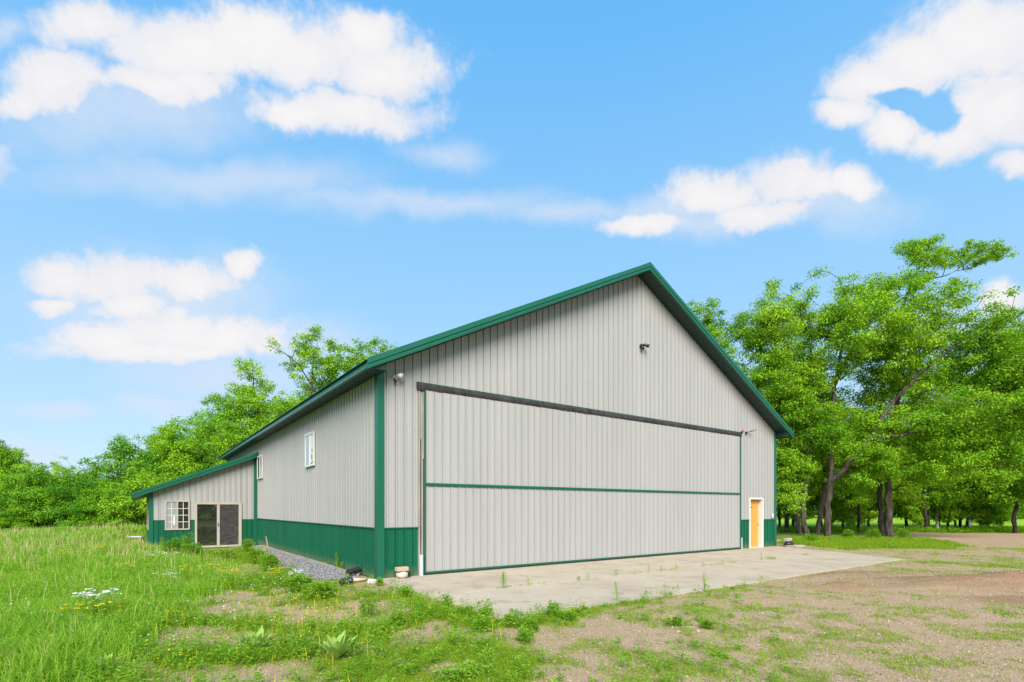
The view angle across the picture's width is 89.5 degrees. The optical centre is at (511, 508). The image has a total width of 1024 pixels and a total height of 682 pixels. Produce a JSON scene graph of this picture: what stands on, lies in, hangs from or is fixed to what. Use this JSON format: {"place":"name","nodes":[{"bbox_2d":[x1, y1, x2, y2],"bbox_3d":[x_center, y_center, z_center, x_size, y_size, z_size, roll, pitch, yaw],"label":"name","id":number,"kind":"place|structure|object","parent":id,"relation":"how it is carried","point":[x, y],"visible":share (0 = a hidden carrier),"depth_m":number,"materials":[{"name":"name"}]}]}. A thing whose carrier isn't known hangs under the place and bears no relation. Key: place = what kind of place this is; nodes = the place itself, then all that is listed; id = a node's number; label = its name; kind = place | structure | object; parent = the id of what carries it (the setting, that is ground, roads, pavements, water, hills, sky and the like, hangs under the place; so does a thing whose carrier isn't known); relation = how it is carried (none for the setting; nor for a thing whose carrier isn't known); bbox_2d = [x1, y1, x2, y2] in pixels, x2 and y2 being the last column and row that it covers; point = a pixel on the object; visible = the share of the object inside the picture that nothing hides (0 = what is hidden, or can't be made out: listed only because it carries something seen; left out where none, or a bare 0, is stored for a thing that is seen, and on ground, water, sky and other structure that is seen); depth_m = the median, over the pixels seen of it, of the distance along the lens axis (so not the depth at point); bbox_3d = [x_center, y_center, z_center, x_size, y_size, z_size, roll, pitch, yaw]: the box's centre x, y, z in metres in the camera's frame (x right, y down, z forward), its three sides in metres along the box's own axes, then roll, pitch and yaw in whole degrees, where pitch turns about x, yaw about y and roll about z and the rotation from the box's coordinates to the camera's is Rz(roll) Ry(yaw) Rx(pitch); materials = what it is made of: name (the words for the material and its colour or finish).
{"place":"outdoors","nodes":[
{"label":"outdoors","id":0,"kind":"place"},
{"bbox_2d":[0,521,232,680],"bbox_3d":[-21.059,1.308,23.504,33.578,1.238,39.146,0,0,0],"label":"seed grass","id":1,"kind":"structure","parent":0,"point":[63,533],"depth_m":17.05,"materials":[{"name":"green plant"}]},
{"bbox_2d":[0,524,252,681],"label":"meadow grass","id":2,"kind":"structure","parent":0,"point":[26,658],"depth_m":8.79,"materials":[{"name":"green plant"}]},
{"bbox_2d":[0,509,1023,681],"bbox_3d":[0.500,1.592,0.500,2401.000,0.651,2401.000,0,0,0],"label":"ground","id":3,"kind":"structure","parent":0,"point":[983,539],"depth_m":7.44,"materials":[{"name":"beige soil"}]},
{"bbox_2d":[0,505,26,530],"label":"shrub","id":4,"kind":"object","parent":3,"relation":"on","point":[3,512],"visible":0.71,"depth_m":33.97,"materials":[{"name":"green plant"}]},
{"bbox_2d":[0,439,37,492],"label":"broadleaf tree","id":5,"kind":"object","parent":3,"relation":"on","point":[9,457],"visible":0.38,"depth_m":43.20,"materials":[{"name":"green plant"}]},
{"bbox_2d":[0,503,39,529],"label":"shrub","id":6,"kind":"object","parent":3,"relation":"on","point":[21,517],"visible":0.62,"depth_m":34.17,"materials":[{"name":"green plant"}]},
{"bbox_2d":[0,467,43,527],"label":"shrub","id":7,"kind":"object","parent":3,"relation":"on","point":[6,488],"visible":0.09,"depth_m":35.97,"materials":[{"name":"green plant"}]},
{"bbox_2d":[0,462,73,528],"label":"shrub","id":8,"kind":"object","parent":3,"relation":"on","point":[35,475],"visible":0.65,"depth_m":34.69,"materials":[{"name":"green plant"}]},
{"bbox_2d":[27,460,65,483],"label":"broadleaf tree","id":9,"kind":"object","parent":3,"relation":"on","point":[55,464],"visible":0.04,"depth_m":41.94,"materials":[{"name":"green plant"}]},
{"bbox_2d":[19,469,92,527],"bbox_3d":[-32.532,-0.442,36.490,5.316,4.674,4.516,0,0,29],"label":"shrub","id":10,"kind":"object","parent":3,"relation":"on","point":[43,500],"visible":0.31,"depth_m":35.57,"materials":[{"name":"green plant"}]},
{"bbox_2d":[51,456,91,514],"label":"broadleaf tree","id":11,"kind":"object","parent":3,"relation":"on","point":[79,472],"visible":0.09,"depth_m":41.07,"materials":[{"name":"green plant"}]},
{"bbox_2d":[58,601,87,628],"bbox_3d":[-5.656,1.429,6.700,0.246,0.443,0.317,0,0,14],"label":"hawkweed","id":12,"kind":"object","parent":3,"relation":"on","point":[77,612],"visible":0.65,"depth_m":6.70,"materials":[{"name":"green plant"}]},
{"bbox_2d":[35,469,112,528],"bbox_3d":[-29.611,-0.457,35.146,4.271,4.607,4.578,0,0,-40],"label":"shrub","id":13,"kind":"object","parent":3,"relation":"on","point":[79,483],"visible":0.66,"depth_m":34.77,"materials":[{"name":"green plant"}]},
{"bbox_2d":[64,482,130,527],"bbox_3d":[-28.153,-0.056,34.987,4.108,3.612,3.490,0,0,28],"label":"shrub","id":14,"kind":"object","parent":3,"relation":"on","point":[90,498],"visible":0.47,"depth_m":34.34,"materials":[{"name":"green plant"}]},
{"bbox_2d":[71,588,124,616],"bbox_3d":[-5.985,1.411,7.430,0.592,0.515,0.466,0,0,16],"label":"yarrow","id":15,"kind":"object","parent":3,"relation":"on","point":[92,596],"visible":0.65,"depth_m":7.42,"materials":[{"name":"green plant"}]},
{"bbox_2d":[84,462,117,522],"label":"broadleaf tree","id":16,"kind":"object","parent":3,"relation":"on","point":[96,475],"visible":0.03,"depth_m":42.24,"materials":[{"name":"green plant"}]},
{"bbox_2d":[88,652,121,671],"bbox_3d":[-4.133,1.572,5.265,0.301,0.193,0.248,0,0,33],"label":"mullein","id":17,"kind":"object","parent":3,"relation":"on","point":[104,662],"visible":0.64,"depth_m":5.22,"materials":[{"name":"green plant"}]},
{"bbox_2d":[94,601,124,633],"bbox_3d":[-5.212,1.428,6.685,0.406,0.445,0.229,0,0,0],"label":"hawkweed","id":18,"kind":"object","parent":3,"relation":"on","point":[100,619],"visible":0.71,"depth_m":6.70,"materials":[{"name":"green plant"}]},
{"bbox_2d":[83,480,144,526],"bbox_3d":[-26.331,-0.125,34.629,3.614,3.637,3.372,0,0,-1],"label":"shrub","id":19,"kind":"object","parent":3,"relation":"on","point":[110,492],"visible":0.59,"depth_m":33.89,"materials":[{"name":"green plant"}]},
{"bbox_2d":[76,433,165,519],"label":"poplar tree","id":20,"kind":"object","parent":3,"relation":"on","point":[137,463],"visible":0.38,"depth_m":38.37,"materials":[{"name":"green plant"}]},
{"bbox_2d":[97,467,165,526],"bbox_3d":[-25.215,-0.560,35.296,4.516,4.674,5.316,0,0,-31],"label":"shrub","id":21,"kind":"object","parent":3,"relation":"on","point":[141,483],"visible":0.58,"depth_m":34.41,"materials":[{"name":"green plant"}]},
{"bbox_2d":[116,434,162,525],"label":"broadleaf tree","id":22,"kind":"object","parent":3,"relation":"on","point":[140,453],"visible":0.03,"depth_m":41.49,"materials":[{"name":"green plant"}]},
{"bbox_2d":[130,428,175,469],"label":"broadleaf tree","id":23,"kind":"object","parent":3,"relation":"on","point":[147,439],"visible":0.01,"depth_m":43.58,"materials":[{"name":"green plant"}]},
{"bbox_2d":[158,536,182,553],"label":"weed","id":24,"kind":"object","parent":3,"relation":"on","point":[173,544],"visible":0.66,"depth_m":17.62,"materials":[{"name":"green plant"}]},
{"bbox_2d":[144,415,202,481],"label":"poplar tree","id":25,"kind":"object","parent":3,"relation":"on","point":[176,463],"visible":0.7,"depth_m":39.80,"materials":[{"name":"green plant"}]},
{"bbox_2d":[8,549,361,649],"bbox_3d":[-9.243,1.478,15.605,5.750,0.514,23.957,0,0,-32],"label":"white wildflower speckle","id":26,"kind":"object","parent":3,"relation":"on","point":[216,601],"visible":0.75,"depth_m":8.61,"materials":[{"name":"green plant"}]},
{"bbox_2d":[157,417,223,477],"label":"broadleaf tree","id":27,"kind":"object","parent":3,"relation":"on","point":[196,451],"visible":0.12,"depth_m":42.22,"materials":[{"name":"green plant"}]},
{"bbox_2d":[181,543,203,556],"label":"weed","id":28,"kind":"object","parent":3,"relation":"on","point":[194,548],"visible":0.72,"depth_m":17.22,"materials":[{"name":"green plant"}]},
{"bbox_2d":[131,452,258,549],"bbox_3d":[-17.019,-0.348,27.277,4.880,4.690,10.650,0,0,-36],"label":"annex","id":29,"kind":"object","parent":3,"relation":"on","point":[212,506],"visible":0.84,"depth_m":23.58,"materials":[{"name":"beige metal"}]},
{"bbox_2d":[164,500,189,529],"bbox_3d":[-14.791,0.280,22.840,0.970,1.315,0.055,0,0,-36],"label":"window","id":30,"kind":"structure","parent":29,"relation":"in","point":[177,512],"depth_m":22.83,"materials":[{"name":"glass"}]},
{"bbox_2d":[194,502,241,547],"bbox_3d":[-13.493,0.732,23.756,1.925,2.070,0.085,0,0,-36],"label":"sliding door","id":31,"kind":"structure","parent":29,"relation":"in","point":[219,523],"depth_m":23.74,"materials":[{"name":"glass"}]},
{"bbox_2d":[175,392,256,467],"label":"maple tree","id":32,"kind":"object","parent":3,"relation":"on","point":[215,426],"visible":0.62,"depth_m":44.12,"materials":[{"name":"green plant"}]},
{"bbox_2d":[208,428,242,464],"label":"broadleaf tree","id":33,"kind":"object","parent":3,"relation":"on","point":[219,438],"visible":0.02,"depth_m":41.28,"materials":[{"name":"green plant"}]},
{"bbox_2d":[217,548,234,559],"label":"weed","id":34,"kind":"object","parent":3,"relation":"on","point":[224,555],"visible":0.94,"depth_m":16.44,"materials":[{"name":"green plant"}]},
{"bbox_2d":[96,544,383,657],"bbox_3d":[-11.282,1.477,15.912,27.392,0.571,5.236,0,0,44],"label":"yellow wildflower speckle","id":35,"kind":"object","parent":3,"relation":"on","point":[265,610],"visible":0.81,"depth_m":7.57,"materials":[{"name":"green plant"}]},
{"bbox_2d":[240,538,254,555],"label":"weed","id":36,"kind":"object","parent":3,"relation":"on","point":[246,544],"visible":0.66,"depth_m":17.58,"materials":[{"name":"green plant"}]},
{"bbox_2d":[215,357,289,436],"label":"maple tree","id":37,"kind":"object","parent":3,"relation":"on","point":[253,402],"visible":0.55,"depth_m":46.27,"materials":[{"name":"green plant"}]},
{"bbox_2d":[209,395,301,461],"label":"maple tree","id":38,"kind":"object","parent":3,"relation":"on","point":[283,407],"visible":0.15,"depth_m":42.64,"materials":[{"name":"green plant"}]},
{"bbox_2d":[233,625,277,650],"bbox_3d":[-3.017,1.544,6.050,0.418,0.308,0.472,0,0,-44],"label":"mullein","id":39,"kind":"object","parent":3,"relation":"on","point":[251,636],"visible":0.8,"depth_m":6.00,"materials":[{"name":"green plant"}]},
{"bbox_2d":[243,546,268,563],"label":"weed","id":40,"kind":"object","parent":3,"relation":"on","point":[255,553],"visible":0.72,"depth_m":15.49,"materials":[{"name":"green plant"}]},
{"bbox_2d":[255,552,285,570],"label":"weed","id":41,"kind":"object","parent":3,"relation":"on","point":[270,557],"visible":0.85,"depth_m":13.63,"materials":[{"name":"green plant"}]},
{"bbox_2d":[83,580,501,680],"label":"yellow stalks","id":42,"kind":"object","parent":3,"relation":"on","point":[290,622],"visible":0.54,"depth_m":7.06,"materials":[{"name":"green plant"}]},
{"bbox_2d":[279,574,312,593],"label":"weed","id":43,"kind":"object","parent":3,"relation":"on","point":[297,578],"visible":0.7,"depth_m":10.20,"materials":[{"name":"green plant"}]},
{"bbox_2d":[264,324,341,412],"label":"oak tree","id":44,"kind":"object","parent":3,"relation":"on","point":[306,352],"visible":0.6,"depth_m":49.24,"materials":[{"name":"green plant"}]},
{"bbox_2d":[252,546,361,580],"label":"gravel","id":45,"kind":"structure","parent":3,"relation":"on","point":[320,571],"depth_m":14.46,"materials":[{"name":"grey gravel"}]},
{"bbox_2d":[262,545,358,575],"bbox_3d":[-7.418,1.659,17.819,0.057,0.117,12.280,0,0,-36],"label":"edging board","id":46,"kind":"object","parent":3,"relation":"on","point":[321,563],"visible":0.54,"depth_m":16.26,"materials":[{"name":"grey concrete"}]},
{"bbox_2d":[300,580,337,601],"bbox_3d":[-3.501,1.485,9.447,0.682,0.345,0.886,0,0,0],"label":"weed","id":47,"kind":"object","parent":3,"relation":"on","point":[320,587],"visible":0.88,"depth_m":9.29,"materials":[{"name":"green plant"}]},
{"bbox_2d":[314,630,363,661],"bbox_3d":[-1.906,1.510,5.661,0.469,0.320,0.477,0,0,-36],"label":"mullein","id":48,"kind":"object","parent":3,"relation":"on","point":[338,646],"visible":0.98,"depth_m":5.62,"materials":[{"name":"green plant"}]},
{"bbox_2d":[296,336,397,397],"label":"oak tree","id":49,"kind":"object","parent":3,"relation":"on","point":[348,363],"visible":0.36,"depth_m":51.66,"materials":[{"name":"green plant"}]},
{"bbox_2d":[355,596,378,616],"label":"weed","id":50,"kind":"object","parent":3,"relation":"on","point":[365,607],"visible":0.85,"depth_m":7.94,"materials":[{"name":"green plant"}]},
{"bbox_2d":[388,610,407,625],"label":"weed","id":51,"kind":"object","parent":3,"relation":"on","point":[397,615],"visible":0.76,"depth_m":7.26,"materials":[{"name":"green plant"}]},
{"bbox_2d":[0,534,810,681],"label":"weeds","id":52,"kind":"object","parent":3,"relation":"on","point":[183,650],"visible":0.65,"depth_m":6.44,"materials":[{"name":"green plant"}]},
{"bbox_2d":[400,585,412,597],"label":"weed","id":53,"kind":"object","parent":3,"relation":"on","point":[406,591],"visible":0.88,"depth_m":9.65,"materials":[{"name":"green plant"}]},
{"bbox_2d":[432,659,483,681],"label":"weed","id":54,"kind":"object","parent":3,"relation":"on","point":[464,671],"visible":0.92,"depth_m":4.99,"materials":[{"name":"green plant"}]},
{"bbox_2d":[454,603,474,614],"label":"weed","id":55,"kind":"object","parent":3,"relation":"on","point":[461,610],"visible":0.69,"depth_m":7.80,"materials":[{"name":"green plant"}]},
{"bbox_2d":[470,613,495,633],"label":"weed","id":56,"kind":"object","parent":3,"relation":"on","point":[481,623],"visible":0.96,"depth_m":6.82,"materials":[{"name":"green plant"}]},
{"bbox_2d":[472,599,493,618],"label":"weed","id":57,"kind":"object","parent":3,"relation":"on","point":[485,610],"visible":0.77,"depth_m":7.48,"materials":[{"name":"green plant"}]},
{"bbox_2d":[218,262,793,578],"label":"hangar","id":58,"kind":"structure","parent":3,"relation":"on","point":[576,424],"depth_m":15.75,"materials":[{"name":"beige metal"}]},
{"bbox_2d":[257,454,262,478],"bbox_3d":[-11.732,-1.933,24.030,0.052,1.080,1.240,0,0,-36],"label":"window","id":59,"kind":"structure","parent":58,"relation":"in","point":[259,458],"depth_m":23.90,"materials":[{"name":"white plastic"}]},
{"bbox_2d":[304,431,314,467],"bbox_3d":[-6.653,-1.938,16.965,0.052,1.110,1.120,0,0,-36],"label":"window","id":60,"kind":"structure","parent":58,"relation":"in","point":[309,437],"depth_m":16.88,"materials":[{"name":"white plastic"}]},
{"bbox_2d":[424,390,740,574],"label":"folding door","id":61,"kind":"structure","parent":58,"relation":"in","point":[507,485],"depth_m":15.52,"materials":[{"name":"beige metal"}]},
{"bbox_2d":[749,498,763,547],"bbox_3d":[10.319,0.602,22.030,1.100,2.130,0.255,0,0,-36],"label":"service door","id":62,"kind":"structure","parent":58,"relation":"in","point":[756,505],"depth_m":22.22,"materials":[{"name":"orange wood"}]},
{"bbox_2d":[503,614,515,626],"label":"weed","id":63,"kind":"object","parent":3,"relation":"on","point":[509,618],"visible":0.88,"depth_m":7.19,"materials":[{"name":"green plant"}]},
{"bbox_2d":[513,626,535,643],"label":"weed","id":64,"kind":"object","parent":3,"relation":"on","point":[522,631],"visible":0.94,"depth_m":6.35,"materials":[{"name":"green plant"}]},
{"bbox_2d":[518,616,539,632],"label":"weed","id":65,"kind":"object","parent":3,"relation":"on","point":[528,622],"visible":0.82,"depth_m":6.91,"materials":[{"name":"green plant"}]},
{"bbox_2d":[66,547,1023,681],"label":"pebbles","id":66,"kind":"object","parent":3,"relation":"on","point":[767,673],"visible":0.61,"depth_m":6.78,"materials":[{"name":"stone"}]},
{"bbox_2d":[545,599,559,615],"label":"weed","id":67,"kind":"object","parent":3,"relation":"on","point":[550,607],"visible":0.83,"depth_m":7.95,"materials":[{"name":"green plant"}]},
{"bbox_2d":[560,606,577,621],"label":"weed","id":68,"kind":"object","parent":3,"relation":"on","point":[572,613],"visible":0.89,"depth_m":7.66,"materials":[{"name":"green plant"}]},
{"bbox_2d":[665,613,682,626],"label":"weed","id":69,"kind":"object","parent":3,"relation":"on","point":[676,622],"visible":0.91,"depth_m":7.38,"materials":[{"name":"green plant"}]},
{"bbox_2d":[698,619,714,629],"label":"weed","id":70,"kind":"object","parent":3,"relation":"on","point":[707,623],"visible":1,"depth_m":7.22,"materials":[{"name":"green plant"}]},
{"bbox_2d":[686,297,747,372],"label":"oak tree","id":71,"kind":"object","parent":3,"relation":"on","point":[708,322],"visible":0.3,"depth_m":43.68,"materials":[{"name":"green plant"}]},
{"bbox_2d":[720,296,852,534],"bbox_3d":[15.011,-4.907,28.710,6.256,13.189,5.069,0,0,-15],"label":"oak tree","id":72,"kind":"object","parent":3,"relation":"on","point":[758,374],"visible":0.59,"depth_m":28.01,"materials":[{"name":"green plant"}]},
{"bbox_2d":[760,348,827,535],"bbox_3d":[16.189,-3.949,29.680,3.941,11.322,5.734,0,0,0],"label":"oak tree","id":73,"kind":"object","parent":3,"relation":"on","point":[793,499],"visible":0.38,"depth_m":28.27,"materials":[{"name":"green plant"}]},
{"bbox_2d":[753,339,837,531],"bbox_3d":[18.986,-4.968,36.144,6.733,13.355,6.572,0,0,0],"label":"oak tree","id":74,"kind":"object","parent":3,"relation":"on","point":[786,520],"visible":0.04,"depth_m":36.32,"materials":[{"name":"green plant"}]},
{"bbox_2d":[777,415,815,529],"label":"forest tree","id":75,"kind":"object","parent":3,"relation":"on","point":[808,511],"visible":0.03,"depth_m":37.98,"materials":[{"name":"green plant"}]},
{"bbox_2d":[780,431,833,525],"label":"forest tree","id":76,"kind":"object","parent":3,"relation":"on","point":[810,504],"visible":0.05,"depth_m":41.38,"materials":[{"name":"green plant"}]},
{"bbox_2d":[816,495,846,526],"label":"sapling","id":77,"kind":"object","parent":3,"relation":"on","point":[837,507],"visible":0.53,"depth_m":38.79,"materials":[{"name":"green plant"}]},
{"bbox_2d":[796,385,882,535],"bbox_3d":[18.713,-2.841,30.212,5.248,9.202,3.960,0,0,0],"label":"oak tree","id":78,"kind":"object","parent":3,"relation":"on","point":[838,461],"visible":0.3,"depth_m":29.98,"materials":[{"name":"green plant"}]},
{"bbox_2d":[809,420,875,527],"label":"forest tree","id":79,"kind":"object","parent":3,"relation":"on","point":[847,497],"visible":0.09,"depth_m":40.31,"materials":[{"name":"green plant"}]},
{"bbox_2d":[837,503,857,525],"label":"sapling","id":80,"kind":"object","parent":3,"relation":"on","point":[846,520],"visible":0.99,"depth_m":38.30,"materials":[{"name":"green plant"}]},
{"bbox_2d":[798,414,911,531],"bbox_3d":[24.671,-2.641,37.177,8.995,8.720,7.409,0,0,0],"label":"oak tree","id":81,"kind":"object","parent":3,"relation":"on","point":[894,482],"visible":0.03,"depth_m":36.55,"materials":[{"name":"green plant"}]},
{"bbox_2d":[852,498,877,526],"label":"sapling","id":82,"kind":"object","parent":3,"relation":"on","point":[868,515],"visible":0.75,"depth_m":38.24,"materials":[{"name":"green plant"}]},
{"bbox_2d":[833,447,906,526],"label":"forest tree","id":83,"kind":"object","parent":3,"relation":"on","point":[873,507],"visible":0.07,"depth_m":39.15,"materials":[{"name":"green plant"}]},
{"bbox_2d":[719,262,1021,536],"bbox_3d":[18.984,-6.054,27.781,13.246,15.504,7.486,0,0,0],"label":"oak tree","id":84,"kind":"object","parent":3,"relation":"on","point":[893,342],"visible":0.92,"depth_m":27.32,"materials":[{"name":"green plant"}]},
{"bbox_2d":[884,424,915,526],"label":"forest tree","id":85,"kind":"object","parent":3,"relation":"on","point":[899,515],"visible":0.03,"depth_m":42.19,"materials":[{"name":"green plant"}]},
{"bbox_2d":[777,524,1023,532],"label":"undergrowth","id":86,"kind":"object","parent":3,"relation":"on","point":[943,529],"visible":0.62,"depth_m":37.00,"materials":[{"name":"green plant"}]},
{"bbox_2d":[895,528,910,537],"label":"weed","id":87,"kind":"object","parent":3,"relation":"on","point":[904,533],"visible":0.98,"depth_m":27.96,"materials":[{"name":"green plant"}]},
{"bbox_2d":[899,491,932,524],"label":"sapling","id":88,"kind":"object","parent":3,"relation":"on","point":[911,513],"visible":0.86,"depth_m":37.71,"materials":[{"name":"green plant"}]},
{"bbox_2d":[826,297,1023,536],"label":"oak tree","id":89,"kind":"object","parent":3,"relation":"on","point":[1006,354],"visible":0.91,"depth_m":27.12,"materials":[{"name":"green plant"}]},
{"bbox_2d":[891,436,972,526],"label":"forest tree","id":90,"kind":"object","parent":3,"relation":"on","point":[936,496],"visible":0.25,"depth_m":37.51,"materials":[{"name":"green plant"}]},
{"bbox_2d":[906,397,961,528],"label":"tree","id":91,"kind":"object","parent":3,"relation":"on","point":[936,519],"visible":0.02,"depth_m":38.71,"materials":[{"name":"green plant"}]},
{"bbox_2d":[881,349,993,531],"bbox_3d":[30.098,-5.084,37.146,8.833,13.662,7.558,0,0,0],"label":"oak tree","id":92,"kind":"object","parent":3,"relation":"on","point":[909,489],"visible":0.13,"depth_m":36.59,"materials":[{"name":"green plant"}]},
{"bbox_2d":[876,232,1018,535],"bbox_3d":[25.395,-7.299,30.573,7.576,17.988,3.607,0,0,0],"label":"oak tree","id":93,"kind":"object","parent":3,"relation":"on","point":[920,252],"visible":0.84,"depth_m":30.06,"materials":[{"name":"green plant"}]},
{"bbox_2d":[927,442,992,527],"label":"forest tree","id":94,"kind":"object","parent":3,"relation":"on","point":[977,498],"visible":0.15,"depth_m":37.40,"materials":[{"name":"green plant"}]},
{"bbox_2d":[929,461,991,526],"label":"forest tree","id":95,"kind":"object","parent":3,"relation":"on","point":[948,508],"visible":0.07,"depth_m":37.87,"materials":[{"name":"green plant"}]},
{"bbox_2d":[932,428,1007,526],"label":"forest tree","id":96,"kind":"object","parent":3,"relation":"on","point":[966,518],"visible":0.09,"depth_m":37.83,"materials":[{"name":"green plant"}]},
{"bbox_2d":[968,494,1004,529],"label":"sapling","id":97,"kind":"object","parent":3,"relation":"on","point":[993,520],"visible":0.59,"depth_m":37.59,"materials":[{"name":"green plant"}]},
{"bbox_2d":[966,329,1023,532],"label":"oak tree","id":98,"kind":"object","parent":3,"relation":"on","point":[1013,497],"visible":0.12,"depth_m":34.66,"materials":[{"name":"green plant"}]},
{"bbox_2d":[978,414,1023,526],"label":"forest tree","id":99,"kind":"object","parent":3,"relation":"on","point":[1020,507],"visible":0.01,"depth_m":39.54,"materials":[{"name":"green plant"}]},
{"bbox_2d":[994,503,1013,529],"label":"sapling","id":100,"kind":"object","parent":3,"relation":"on","point":[1005,517],"visible":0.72,"depth_m":37.79,"materials":[{"name":"green plant"}]},
{"bbox_2d":[0,0,1023,479],"label":"sky","id":101,"kind":"structure","parent":0,"point":[186,186],"materials":[{"name":"blue"}]},
{"bbox_2d":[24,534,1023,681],"bbox_3d":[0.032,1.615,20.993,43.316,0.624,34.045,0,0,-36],"label":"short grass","id":102,"kind":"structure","parent":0,"point":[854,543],"depth_m":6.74,"materials":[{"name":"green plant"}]},
{"bbox_2d":[375,546,904,618],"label":"pavement","id":103,"kind":"structure","parent":0,"point":[560,585],"depth_m":12.41,"materials":[{"name":"concrete"}]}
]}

